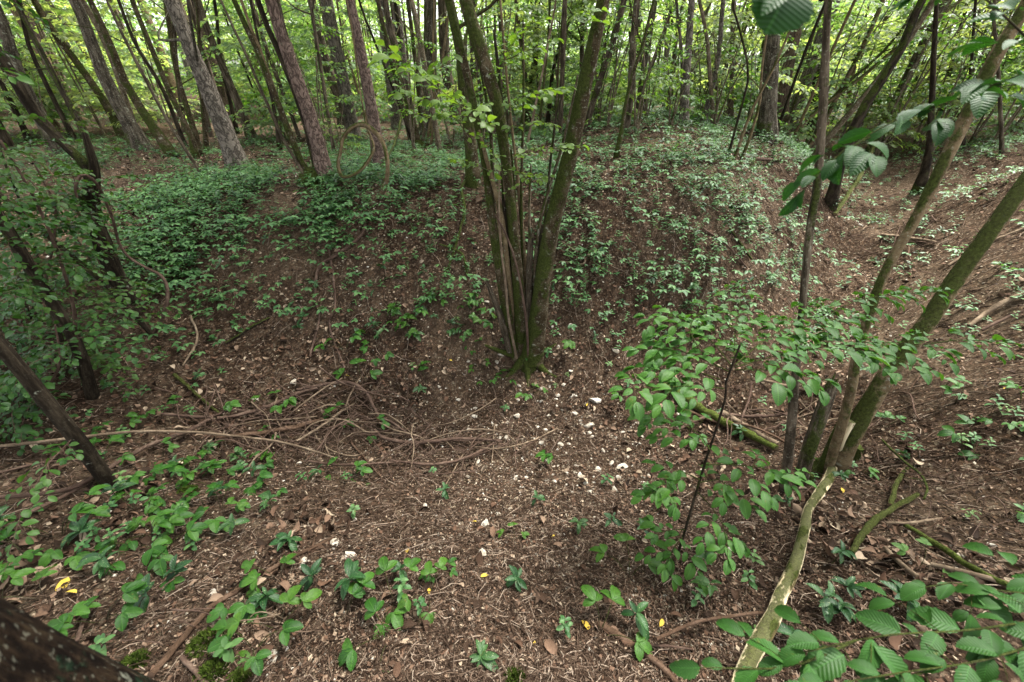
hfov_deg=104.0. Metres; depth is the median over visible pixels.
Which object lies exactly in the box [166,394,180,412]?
bramble plant
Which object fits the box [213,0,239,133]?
woodland tree
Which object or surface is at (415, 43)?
hazel bush
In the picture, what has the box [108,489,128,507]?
bramble plant
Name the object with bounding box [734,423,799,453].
fallen stick
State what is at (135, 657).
moss clump
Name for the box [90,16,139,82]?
hazel bush
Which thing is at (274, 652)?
flint stone
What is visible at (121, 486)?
laurel plant
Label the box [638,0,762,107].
hazel bush
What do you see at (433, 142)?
fallen stick
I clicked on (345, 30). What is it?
hazel bush
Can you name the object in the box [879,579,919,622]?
laurel plant
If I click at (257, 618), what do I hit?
fallen stick
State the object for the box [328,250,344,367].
fallen stick
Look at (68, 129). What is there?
woodland tree
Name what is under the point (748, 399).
fallen stick
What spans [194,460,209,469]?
herb plant
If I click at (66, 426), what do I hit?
leafy shrub
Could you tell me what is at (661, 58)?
hazel bush
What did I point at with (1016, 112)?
hazel bush
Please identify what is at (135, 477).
bramble plant
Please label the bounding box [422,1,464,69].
hazel bush
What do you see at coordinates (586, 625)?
fallen leaf
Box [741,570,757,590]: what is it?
herb plant
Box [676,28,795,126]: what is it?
hazel bush
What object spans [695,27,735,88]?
hazel bush
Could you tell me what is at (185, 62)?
distant tree
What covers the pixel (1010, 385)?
bramble plant
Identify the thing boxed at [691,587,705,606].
herb plant
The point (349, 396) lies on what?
fallen stick
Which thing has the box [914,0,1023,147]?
hazel bush
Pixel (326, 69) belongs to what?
woodland tree
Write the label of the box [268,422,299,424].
fallen stick
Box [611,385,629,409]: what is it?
bramble plant
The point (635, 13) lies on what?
tree trunk
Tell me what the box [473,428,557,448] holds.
fallen stick
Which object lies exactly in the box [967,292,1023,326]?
fallen stick
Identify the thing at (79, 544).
herb plant
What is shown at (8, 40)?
woodland tree
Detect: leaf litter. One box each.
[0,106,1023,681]
[0,117,1023,681]
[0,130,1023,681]
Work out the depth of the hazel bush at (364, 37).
20.35 m
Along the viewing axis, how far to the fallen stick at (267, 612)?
1.48 m
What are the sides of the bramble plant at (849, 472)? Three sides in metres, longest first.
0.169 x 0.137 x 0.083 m
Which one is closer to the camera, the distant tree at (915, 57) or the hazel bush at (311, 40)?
the distant tree at (915, 57)
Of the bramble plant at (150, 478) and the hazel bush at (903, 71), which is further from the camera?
the hazel bush at (903, 71)
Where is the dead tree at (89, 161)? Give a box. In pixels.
[0,47,145,315]
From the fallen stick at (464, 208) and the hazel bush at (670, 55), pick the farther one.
the hazel bush at (670, 55)
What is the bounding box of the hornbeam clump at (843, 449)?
[730,0,1023,681]
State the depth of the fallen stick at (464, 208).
4.04 m
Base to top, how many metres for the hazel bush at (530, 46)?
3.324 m
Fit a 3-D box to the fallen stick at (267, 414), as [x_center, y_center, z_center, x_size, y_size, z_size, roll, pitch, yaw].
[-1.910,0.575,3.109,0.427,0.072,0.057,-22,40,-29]
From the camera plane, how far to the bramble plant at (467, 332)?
3.73 m
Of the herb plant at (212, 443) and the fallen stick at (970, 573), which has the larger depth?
the herb plant at (212, 443)
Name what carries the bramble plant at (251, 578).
on the ground
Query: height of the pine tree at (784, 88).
13.920 m
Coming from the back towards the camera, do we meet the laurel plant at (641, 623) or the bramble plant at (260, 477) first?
the bramble plant at (260, 477)
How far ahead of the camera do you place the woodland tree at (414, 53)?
8.93 m
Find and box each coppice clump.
[220,0,322,186]
[358,0,448,147]
[795,0,961,149]
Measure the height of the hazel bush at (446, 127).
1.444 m
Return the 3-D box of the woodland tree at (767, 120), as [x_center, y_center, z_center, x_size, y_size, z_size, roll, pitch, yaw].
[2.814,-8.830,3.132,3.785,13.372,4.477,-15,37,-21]
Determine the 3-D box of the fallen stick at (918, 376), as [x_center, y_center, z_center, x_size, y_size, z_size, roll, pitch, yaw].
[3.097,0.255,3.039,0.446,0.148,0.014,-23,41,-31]
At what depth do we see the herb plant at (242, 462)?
2.48 m
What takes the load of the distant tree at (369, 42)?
on the ground
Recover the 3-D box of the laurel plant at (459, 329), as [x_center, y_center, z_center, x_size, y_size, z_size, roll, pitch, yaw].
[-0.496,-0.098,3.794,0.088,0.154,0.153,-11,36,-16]
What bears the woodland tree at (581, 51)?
on the ground
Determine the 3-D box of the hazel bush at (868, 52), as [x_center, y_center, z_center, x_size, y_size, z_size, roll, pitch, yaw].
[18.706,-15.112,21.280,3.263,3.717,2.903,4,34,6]
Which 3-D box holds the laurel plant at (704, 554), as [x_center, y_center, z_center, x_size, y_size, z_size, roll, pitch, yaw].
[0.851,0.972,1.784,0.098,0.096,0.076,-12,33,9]
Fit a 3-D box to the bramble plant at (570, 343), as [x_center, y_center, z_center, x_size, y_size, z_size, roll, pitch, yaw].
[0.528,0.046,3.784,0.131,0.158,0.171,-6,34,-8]
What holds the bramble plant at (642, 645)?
on the ground
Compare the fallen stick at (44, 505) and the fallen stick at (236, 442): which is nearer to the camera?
the fallen stick at (44, 505)
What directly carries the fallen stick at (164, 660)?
on the ground
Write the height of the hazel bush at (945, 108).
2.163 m
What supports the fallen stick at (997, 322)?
on the ground
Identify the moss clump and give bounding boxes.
[120,648,152,668]
[176,484,199,495]
[183,626,232,658]
[192,657,229,681]
[225,667,253,681]
[503,665,527,681]
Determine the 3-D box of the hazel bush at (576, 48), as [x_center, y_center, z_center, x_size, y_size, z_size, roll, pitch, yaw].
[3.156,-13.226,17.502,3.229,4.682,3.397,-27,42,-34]
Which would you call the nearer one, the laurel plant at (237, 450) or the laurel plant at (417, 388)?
the laurel plant at (237, 450)
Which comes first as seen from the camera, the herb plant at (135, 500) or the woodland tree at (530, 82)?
the herb plant at (135, 500)
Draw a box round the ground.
[0,75,1023,681]
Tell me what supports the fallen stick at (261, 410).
on the ground
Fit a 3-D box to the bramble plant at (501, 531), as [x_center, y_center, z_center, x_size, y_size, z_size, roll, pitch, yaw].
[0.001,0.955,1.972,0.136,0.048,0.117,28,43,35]
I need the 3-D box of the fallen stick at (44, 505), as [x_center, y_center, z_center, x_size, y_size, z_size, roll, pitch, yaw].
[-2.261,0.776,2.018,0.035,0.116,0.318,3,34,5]
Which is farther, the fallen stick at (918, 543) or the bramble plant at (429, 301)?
the bramble plant at (429, 301)
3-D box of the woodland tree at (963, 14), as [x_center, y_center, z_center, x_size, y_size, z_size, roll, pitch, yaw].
[10.142,-11.671,7.801,3.126,13.183,2.838,-25,41,-32]
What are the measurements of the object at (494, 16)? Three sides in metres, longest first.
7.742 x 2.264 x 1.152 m
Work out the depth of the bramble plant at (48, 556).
1.69 m
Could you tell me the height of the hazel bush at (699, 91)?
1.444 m
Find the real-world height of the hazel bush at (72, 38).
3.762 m
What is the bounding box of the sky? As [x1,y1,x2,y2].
[0,0,1023,74]
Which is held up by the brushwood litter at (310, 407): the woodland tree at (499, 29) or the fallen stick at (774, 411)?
the fallen stick at (774, 411)
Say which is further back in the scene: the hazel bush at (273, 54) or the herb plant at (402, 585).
the hazel bush at (273, 54)
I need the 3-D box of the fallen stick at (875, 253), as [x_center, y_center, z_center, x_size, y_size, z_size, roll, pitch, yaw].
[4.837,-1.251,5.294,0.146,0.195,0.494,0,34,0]
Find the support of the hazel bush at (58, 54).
on the ground
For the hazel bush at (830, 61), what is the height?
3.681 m
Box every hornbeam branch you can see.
[669,542,1023,681]
[751,0,1023,215]
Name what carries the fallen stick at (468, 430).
on the brushwood litter at (310, 407)
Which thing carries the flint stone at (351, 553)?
on the ground
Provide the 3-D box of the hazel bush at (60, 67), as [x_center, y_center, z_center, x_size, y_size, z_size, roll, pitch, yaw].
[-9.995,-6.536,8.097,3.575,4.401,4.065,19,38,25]
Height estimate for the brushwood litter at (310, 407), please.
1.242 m
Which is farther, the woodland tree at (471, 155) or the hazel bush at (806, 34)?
the hazel bush at (806, 34)
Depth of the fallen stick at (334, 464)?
2.73 m
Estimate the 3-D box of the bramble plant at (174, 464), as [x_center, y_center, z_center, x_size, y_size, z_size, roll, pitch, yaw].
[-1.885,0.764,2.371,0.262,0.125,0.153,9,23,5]
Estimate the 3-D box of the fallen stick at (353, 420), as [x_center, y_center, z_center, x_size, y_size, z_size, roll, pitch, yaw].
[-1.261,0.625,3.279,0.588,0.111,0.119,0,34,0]
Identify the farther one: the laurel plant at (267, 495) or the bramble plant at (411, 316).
the bramble plant at (411, 316)
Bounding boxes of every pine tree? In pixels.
[157,0,251,173]
[265,0,334,182]
[345,0,384,168]
[628,3,631,65]
[663,0,670,107]
[678,0,694,126]
[727,0,756,123]
[777,24,802,140]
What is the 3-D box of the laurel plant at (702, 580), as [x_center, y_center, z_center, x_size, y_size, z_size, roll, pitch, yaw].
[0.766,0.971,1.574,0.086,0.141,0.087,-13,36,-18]
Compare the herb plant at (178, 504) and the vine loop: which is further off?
the vine loop
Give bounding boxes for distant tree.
[8,5,85,119]
[16,0,90,138]
[20,58,63,131]
[22,4,84,114]
[31,0,97,104]
[110,0,155,107]
[137,0,177,97]
[160,1,196,91]
[180,0,196,43]
[193,1,235,115]
[310,0,361,140]
[338,0,358,100]
[361,2,379,98]
[375,0,405,129]
[376,1,408,141]
[390,0,411,108]
[470,1,478,105]
[658,11,674,103]
[688,0,707,93]
[726,5,751,93]
[747,34,764,117]
[789,0,840,133]
[865,0,949,152]
[937,1,999,111]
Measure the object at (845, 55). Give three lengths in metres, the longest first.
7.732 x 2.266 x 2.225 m
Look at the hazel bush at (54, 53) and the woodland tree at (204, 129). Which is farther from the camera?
the hazel bush at (54, 53)
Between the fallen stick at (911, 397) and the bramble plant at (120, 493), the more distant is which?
the fallen stick at (911, 397)
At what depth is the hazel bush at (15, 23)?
13.18 m
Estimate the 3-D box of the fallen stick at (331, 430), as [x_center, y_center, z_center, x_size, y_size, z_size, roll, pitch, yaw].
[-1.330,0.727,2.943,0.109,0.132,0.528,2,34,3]
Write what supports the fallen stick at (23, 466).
on the ground
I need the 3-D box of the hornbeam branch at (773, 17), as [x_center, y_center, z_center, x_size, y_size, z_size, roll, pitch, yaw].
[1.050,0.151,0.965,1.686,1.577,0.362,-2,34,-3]
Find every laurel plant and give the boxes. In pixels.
[0,506,12,529]
[60,512,102,549]
[75,545,120,577]
[101,480,135,503]
[123,573,155,617]
[161,554,192,580]
[167,455,183,474]
[204,442,216,454]
[206,480,230,502]
[216,513,249,535]
[228,446,245,460]
[242,460,266,477]
[245,587,282,615]
[258,490,280,511]
[269,530,302,552]
[292,323,303,329]
[299,558,321,591]
[308,280,319,288]
[308,464,324,481]
[334,558,364,599]
[364,320,378,329]
[376,324,388,336]
[387,304,401,316]
[390,560,406,581]
[405,328,424,340]
[412,384,426,393]
[413,305,427,315]
[431,290,442,306]
[436,482,449,499]
[446,318,455,324]
[455,323,463,333]
[470,639,498,672]
[505,565,527,591]
[532,490,544,505]
[569,517,587,533]
[603,512,621,528]
[621,600,648,640]
[636,518,649,539]
[690,575,721,603]
[693,549,713,564]
[730,423,746,440]
[777,622,802,649]
[783,496,793,506]
[806,580,842,623]
[818,594,856,622]
[831,540,856,563]
[831,576,865,598]
[832,470,848,480]
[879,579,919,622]
[895,449,910,460]
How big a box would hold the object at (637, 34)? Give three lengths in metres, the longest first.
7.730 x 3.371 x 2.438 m
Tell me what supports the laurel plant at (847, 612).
on the ground
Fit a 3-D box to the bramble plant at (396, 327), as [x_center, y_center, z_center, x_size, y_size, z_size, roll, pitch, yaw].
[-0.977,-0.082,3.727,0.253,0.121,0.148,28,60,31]
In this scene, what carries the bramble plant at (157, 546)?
on the ground
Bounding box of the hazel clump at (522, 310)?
[367,0,609,387]
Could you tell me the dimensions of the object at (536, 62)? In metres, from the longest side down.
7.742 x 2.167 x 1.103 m
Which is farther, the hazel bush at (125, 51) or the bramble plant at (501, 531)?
the hazel bush at (125, 51)
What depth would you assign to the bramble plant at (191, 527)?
1.80 m
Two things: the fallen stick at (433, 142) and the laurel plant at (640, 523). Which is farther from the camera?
the fallen stick at (433, 142)
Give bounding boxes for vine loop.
[336,0,389,194]
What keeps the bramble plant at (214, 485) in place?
on the ground
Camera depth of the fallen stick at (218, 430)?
2.83 m
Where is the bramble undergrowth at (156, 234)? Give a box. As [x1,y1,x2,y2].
[0,86,1023,544]
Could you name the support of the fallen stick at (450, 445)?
on the ground
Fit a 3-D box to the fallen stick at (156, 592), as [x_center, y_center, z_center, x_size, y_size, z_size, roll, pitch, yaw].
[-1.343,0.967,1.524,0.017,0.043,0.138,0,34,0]
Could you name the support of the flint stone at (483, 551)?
on the ground
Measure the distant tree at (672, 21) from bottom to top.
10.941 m
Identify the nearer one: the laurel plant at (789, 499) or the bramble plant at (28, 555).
the bramble plant at (28, 555)
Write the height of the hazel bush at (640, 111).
1.444 m
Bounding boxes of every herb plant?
[74,537,92,554]
[80,524,103,541]
[88,633,114,655]
[101,528,125,547]
[103,500,117,512]
[112,470,131,490]
[119,521,131,534]
[122,429,130,442]
[128,492,148,503]
[151,530,161,546]
[156,405,168,413]
[169,467,181,476]
[171,503,187,514]
[183,538,200,551]
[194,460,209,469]
[202,441,217,450]
[213,636,243,663]
[237,461,247,468]
[295,471,308,481]
[341,471,351,481]
[346,504,360,518]
[393,574,411,602]
[413,596,426,615]
[544,347,552,357]
[556,615,572,637]
[601,474,613,483]
[624,378,633,386]
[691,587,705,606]
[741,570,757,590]
[748,549,764,568]
[896,431,912,442]
[908,441,924,456]
[956,433,972,449]
[959,431,981,443]
[962,508,980,519]
[979,437,995,450]
[984,394,1004,412]
[988,404,1014,415]
[999,377,1017,391]
[1004,406,1023,422]
[1013,503,1023,518]
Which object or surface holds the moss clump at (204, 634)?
on the ground
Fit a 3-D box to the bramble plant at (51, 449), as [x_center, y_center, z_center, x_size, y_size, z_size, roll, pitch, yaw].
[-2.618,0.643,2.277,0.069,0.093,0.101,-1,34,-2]
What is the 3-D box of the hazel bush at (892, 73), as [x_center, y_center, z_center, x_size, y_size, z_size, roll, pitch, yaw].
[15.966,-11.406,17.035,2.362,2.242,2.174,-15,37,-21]
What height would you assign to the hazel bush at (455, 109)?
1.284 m
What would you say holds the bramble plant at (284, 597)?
on the ground
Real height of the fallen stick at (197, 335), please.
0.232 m
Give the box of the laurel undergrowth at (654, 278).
[0,86,1023,380]
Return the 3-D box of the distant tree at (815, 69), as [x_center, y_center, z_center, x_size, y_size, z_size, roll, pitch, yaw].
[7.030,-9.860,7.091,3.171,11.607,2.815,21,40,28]
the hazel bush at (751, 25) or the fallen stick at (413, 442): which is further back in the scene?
the hazel bush at (751, 25)
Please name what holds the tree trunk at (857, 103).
on the ground
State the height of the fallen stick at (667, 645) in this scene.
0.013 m
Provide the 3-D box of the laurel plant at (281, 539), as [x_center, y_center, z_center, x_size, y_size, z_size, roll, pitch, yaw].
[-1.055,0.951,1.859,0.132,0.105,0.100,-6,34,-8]
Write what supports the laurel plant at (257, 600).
on the ground
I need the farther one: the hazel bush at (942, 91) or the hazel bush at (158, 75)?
the hazel bush at (158, 75)
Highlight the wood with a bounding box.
[0,0,1014,86]
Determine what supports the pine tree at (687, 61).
on the ground
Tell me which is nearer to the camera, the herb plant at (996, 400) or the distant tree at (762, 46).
the herb plant at (996, 400)
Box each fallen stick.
[0,416,213,498]
[0,430,341,460]
[0,459,77,473]
[19,482,89,517]
[71,544,134,552]
[75,602,99,641]
[146,578,174,613]
[147,525,332,677]
[154,387,213,419]
[160,402,282,418]
[161,608,214,631]
[170,608,212,615]
[172,373,228,420]
[175,403,190,427]
[179,655,207,681]
[182,315,198,365]
[195,424,250,453]
[197,390,214,423]
[209,439,268,452]
[213,383,232,431]
[215,418,323,439]
[216,613,280,620]
[217,387,317,419]
[220,422,265,437]
[225,317,269,343]
[225,416,316,433]
[233,404,282,418]
[235,405,294,421]
[244,432,276,477]
[250,611,285,619]
[251,400,279,427]
[251,434,283,464]
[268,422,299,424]
[273,377,321,410]
[274,396,288,437]
[279,432,335,446]
[283,378,342,418]
[294,382,329,398]
[296,380,406,431]
[296,403,353,441]
[299,418,365,437]
[304,419,347,462]
[308,460,398,465]
[309,191,366,356]
[309,399,339,412]
[309,418,376,455]
[318,366,404,397]
[318,413,356,436]
[321,412,379,423]
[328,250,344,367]
[339,431,404,441]
[346,378,360,418]
[348,390,409,401]
[349,72,412,188]
[350,439,385,482]
[368,413,410,432]
[374,427,501,444]
[379,422,437,452]
[386,140,463,147]
[389,439,500,465]
[400,433,434,462]
[409,407,441,434]
[411,423,413,466]
[414,608,436,636]
[418,470,476,474]
[430,428,506,439]
[431,398,496,425]
[431,432,464,465]
[439,243,467,274]
[440,449,469,494]
[446,180,465,272]
[467,432,485,461]
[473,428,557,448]
[480,424,495,463]
[507,434,553,470]
[561,241,585,264]
[597,621,679,681]
[650,643,692,650]
[655,611,803,640]
[663,383,778,451]
[675,405,716,422]
[676,412,786,430]
[701,227,746,267]
[722,382,751,428]
[723,410,779,444]
[723,417,730,445]
[729,228,752,259]
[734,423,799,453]
[739,154,802,161]
[748,409,807,425]
[760,419,783,431]
[763,380,819,390]
[775,410,839,422]
[785,399,817,413]
[796,423,871,438]
[800,377,812,413]
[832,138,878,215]
[849,492,919,553]
[859,246,890,254]
[880,233,937,243]
[882,439,928,499]
[883,546,919,576]
[886,517,941,524]
[888,467,908,505]
[890,471,946,485]
[903,391,919,419]
[903,524,1023,594]
[907,358,931,393]
[907,532,949,560]
[925,508,979,529]
[930,562,1008,582]
[947,227,1023,265]
[966,540,998,556]
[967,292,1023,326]
[976,495,1015,517]
[981,310,1023,330]
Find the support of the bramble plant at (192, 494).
on the ground
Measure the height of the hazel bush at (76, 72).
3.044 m
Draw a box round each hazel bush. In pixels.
[0,0,155,135]
[0,0,186,129]
[0,3,89,87]
[0,7,96,133]
[0,7,109,109]
[0,24,78,98]
[0,71,66,139]
[1,5,114,112]
[4,0,100,84]
[15,24,104,94]
[32,0,162,97]
[38,0,182,87]
[60,0,218,102]
[65,0,228,130]
[71,23,142,91]
[74,14,143,87]
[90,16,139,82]
[134,45,192,99]
[138,0,254,100]
[150,32,188,82]
[158,0,296,96]
[162,1,241,99]
[192,0,301,100]
[196,0,339,137]
[203,1,268,78]
[204,0,325,98]
[210,3,287,91]
[213,16,260,79]
[217,0,334,115]
[218,9,274,107]
[236,50,295,138]
[239,0,318,91]
[246,0,389,95]
[264,0,404,126]
[267,15,347,147]
[269,7,355,73]
[284,0,345,93]
[287,92,364,152]
[300,0,421,97]
[309,1,383,101]
[331,0,423,105]
[337,4,380,62]
[337,14,384,83]
[348,6,381,74]
[373,32,440,152]
[374,23,439,114]
[403,21,443,91]
[407,26,423,84]
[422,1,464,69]
[422,60,462,148]
[435,63,517,141]
[436,0,567,125]
[436,38,455,87]
[437,10,510,102]
[445,0,571,115]
[448,2,487,84]
[450,14,492,62]
[457,0,570,131]
[459,9,535,114]
[476,0,652,118]
[478,0,526,74]
[484,0,577,92]
[484,7,555,96]
[489,1,556,98]
[511,1,556,78]
[520,0,665,108]
[521,10,578,97]
[523,0,594,108]
[533,0,687,123]
[539,19,609,77]
[541,0,587,87]
[553,26,613,105]
[563,18,637,104]
[564,25,663,126]
[567,0,706,102]
[576,0,669,129]
[584,15,711,133]
[607,33,628,85]
[609,3,660,84]
[615,0,700,121]
[624,5,696,95]
[636,32,712,126]
[637,0,720,86]
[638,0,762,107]
[638,9,718,117]
[651,13,704,84]
[658,0,730,79]
[663,0,817,108]
[663,30,741,120]
[668,0,818,113]
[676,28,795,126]
[677,0,817,121]
[683,0,738,75]
[694,2,759,91]
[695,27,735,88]
[719,0,853,99]
[719,38,759,96]
[722,10,782,83]
[723,52,791,130]
[730,1,850,84]
[735,0,867,91]
[736,0,888,109]
[749,0,887,141]
[781,10,842,95]
[794,0,981,148]
[795,0,928,150]
[811,1,873,87]
[829,0,902,95]
[830,0,1007,93]
[830,1,931,86]
[831,21,925,152]
[833,4,891,70]
[836,17,901,89]
[837,0,900,86]
[840,0,1023,127]
[849,74,947,156]
[859,46,908,96]
[860,0,1023,92]
[862,0,983,155]
[863,23,940,92]
[873,4,1022,146]
[880,0,1023,123]
[884,0,981,102]
[895,26,1023,150]
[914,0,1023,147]
[936,4,1023,82]
[943,23,1023,144]
[970,37,1023,140]
[990,23,1023,147]
[996,55,1023,122]
[998,16,1023,91]
[1002,91,1023,112]
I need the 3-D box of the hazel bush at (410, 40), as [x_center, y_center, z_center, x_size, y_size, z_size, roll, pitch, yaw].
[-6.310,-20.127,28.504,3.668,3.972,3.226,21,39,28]
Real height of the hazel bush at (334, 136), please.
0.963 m
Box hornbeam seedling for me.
[608,281,1023,595]
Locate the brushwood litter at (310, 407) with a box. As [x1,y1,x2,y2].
[0,183,1023,650]
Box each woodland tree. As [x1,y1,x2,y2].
[0,4,64,154]
[0,77,34,142]
[0,120,16,150]
[0,596,158,681]
[16,0,77,141]
[31,0,124,138]
[68,0,153,150]
[87,0,180,158]
[130,0,200,158]
[161,0,209,151]
[163,0,203,157]
[193,0,258,141]
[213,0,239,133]
[249,0,282,149]
[307,0,345,128]
[370,0,401,51]
[383,0,416,141]
[406,0,420,114]
[418,0,468,138]
[438,0,461,124]
[446,0,497,188]
[497,0,503,99]
[520,0,540,124]
[540,0,584,72]
[545,0,575,126]
[589,0,697,110]
[613,0,654,158]
[637,0,656,119]
[698,0,715,123]
[700,0,725,122]
[755,34,779,144]
[807,0,824,130]
[825,0,925,210]
[844,0,898,126]
[909,0,1000,193]
[939,4,968,110]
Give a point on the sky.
(422, 1)
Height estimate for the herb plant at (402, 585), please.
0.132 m
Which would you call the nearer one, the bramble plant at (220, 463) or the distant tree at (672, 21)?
the bramble plant at (220, 463)
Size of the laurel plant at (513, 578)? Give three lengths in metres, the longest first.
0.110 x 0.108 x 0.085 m
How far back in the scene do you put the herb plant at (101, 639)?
1.35 m
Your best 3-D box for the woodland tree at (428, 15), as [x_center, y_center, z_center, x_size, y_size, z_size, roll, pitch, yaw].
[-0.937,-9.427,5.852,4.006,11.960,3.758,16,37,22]
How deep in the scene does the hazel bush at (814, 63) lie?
7.70 m
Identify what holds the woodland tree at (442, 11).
on the ground
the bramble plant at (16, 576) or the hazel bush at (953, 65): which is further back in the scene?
the hazel bush at (953, 65)
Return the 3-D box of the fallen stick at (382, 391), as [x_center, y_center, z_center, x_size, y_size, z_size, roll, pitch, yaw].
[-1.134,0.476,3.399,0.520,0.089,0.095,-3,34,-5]
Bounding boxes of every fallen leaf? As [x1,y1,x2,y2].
[55,577,69,590]
[581,620,589,629]
[659,619,663,626]
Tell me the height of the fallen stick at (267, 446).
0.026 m
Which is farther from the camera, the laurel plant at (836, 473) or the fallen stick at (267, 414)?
the fallen stick at (267, 414)
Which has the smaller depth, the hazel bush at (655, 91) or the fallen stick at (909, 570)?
the fallen stick at (909, 570)
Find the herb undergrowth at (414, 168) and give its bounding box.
[0,86,1023,430]
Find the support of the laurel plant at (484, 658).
on the ground
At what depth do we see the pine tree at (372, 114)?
4.59 m
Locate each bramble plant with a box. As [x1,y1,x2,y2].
[0,484,109,541]
[0,502,43,519]
[0,520,22,554]
[0,548,43,574]
[0,562,35,596]
[2,564,57,606]
[38,502,110,570]
[43,444,59,459]
[47,596,100,635]
[48,580,147,638]
[50,441,101,465]
[90,428,110,445]
[90,435,134,464]
[92,421,113,438]
[92,537,168,575]
[108,412,141,437]
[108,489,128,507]
[108,514,185,549]
[114,489,160,509]
[118,508,174,553]
[126,471,146,483]
[130,502,169,531]
[132,409,155,419]
[134,545,184,593]
[142,470,163,484]
[143,463,190,515]
[146,482,168,513]
[147,507,208,575]
[154,437,179,463]
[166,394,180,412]
[168,455,221,478]
[175,450,207,489]
[177,461,242,486]
[182,459,226,478]
[182,486,204,505]
[184,506,235,541]
[197,440,222,457]
[206,480,249,511]
[206,573,266,622]
[207,618,303,675]
[223,400,240,411]
[224,585,321,668]
[225,497,248,525]
[226,470,272,495]
[240,451,273,471]
[241,553,295,597]
[249,389,296,412]
[255,478,287,500]
[258,424,279,439]
[260,449,283,462]
[314,330,365,350]
[322,400,354,427]
[325,457,372,479]
[333,358,381,382]
[338,597,389,676]
[346,571,374,614]
[359,340,393,365]
[366,414,389,443]
[373,556,420,638]
[386,313,410,324]
[387,303,406,319]
[394,318,410,328]
[394,324,419,336]
[397,557,447,623]
[402,314,418,335]
[415,296,436,311]
[417,557,457,582]
[418,310,427,317]
[418,361,429,381]
[420,292,447,307]
[450,328,472,341]
[464,337,482,354]
[466,292,477,300]
[467,298,477,305]
[468,312,496,323]
[468,358,489,372]
[476,307,495,328]
[476,376,500,384]
[496,368,515,384]
[496,522,529,540]
[515,383,547,400]
[535,450,558,464]
[562,339,575,348]
[581,585,652,660]
[589,533,661,575]
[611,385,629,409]
[653,496,676,512]
[676,412,711,450]
[844,467,878,479]
[875,411,905,429]
[891,537,949,576]
[937,414,980,459]
[940,375,967,403]
[977,417,1023,431]
[1001,382,1023,403]
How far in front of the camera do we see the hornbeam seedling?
1.49 m
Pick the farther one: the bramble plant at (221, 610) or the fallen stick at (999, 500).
the fallen stick at (999, 500)
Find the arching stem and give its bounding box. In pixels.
[73,174,169,335]
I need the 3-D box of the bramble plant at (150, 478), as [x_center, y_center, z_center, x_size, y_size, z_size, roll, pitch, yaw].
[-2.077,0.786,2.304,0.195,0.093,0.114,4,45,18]
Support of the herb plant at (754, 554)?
on the ground
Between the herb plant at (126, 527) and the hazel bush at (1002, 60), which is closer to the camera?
the herb plant at (126, 527)
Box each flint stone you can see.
[268,649,278,662]
[298,557,306,568]
[330,538,338,545]
[345,551,356,559]
[479,548,486,555]
[481,519,488,526]
[584,422,593,427]
[588,398,600,402]
[616,463,627,469]
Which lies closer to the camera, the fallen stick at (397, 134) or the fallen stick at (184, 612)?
the fallen stick at (184, 612)
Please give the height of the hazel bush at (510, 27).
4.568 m
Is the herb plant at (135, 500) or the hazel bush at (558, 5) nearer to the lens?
the herb plant at (135, 500)
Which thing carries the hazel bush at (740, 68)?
on the ground
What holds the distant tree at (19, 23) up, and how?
on the ground
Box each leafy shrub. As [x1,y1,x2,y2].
[0,0,164,349]
[0,39,192,418]
[0,70,117,582]
[0,113,177,401]
[0,145,160,309]
[0,156,150,455]
[0,192,177,347]
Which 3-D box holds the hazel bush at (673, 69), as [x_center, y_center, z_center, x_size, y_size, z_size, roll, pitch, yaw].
[3.139,-5.346,8.027,1.285,1.926,2.124,-19,38,-26]
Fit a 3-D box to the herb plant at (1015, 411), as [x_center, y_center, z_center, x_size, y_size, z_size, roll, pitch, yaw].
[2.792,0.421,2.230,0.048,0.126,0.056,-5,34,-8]
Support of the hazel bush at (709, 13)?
on the ground
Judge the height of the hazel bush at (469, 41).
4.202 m

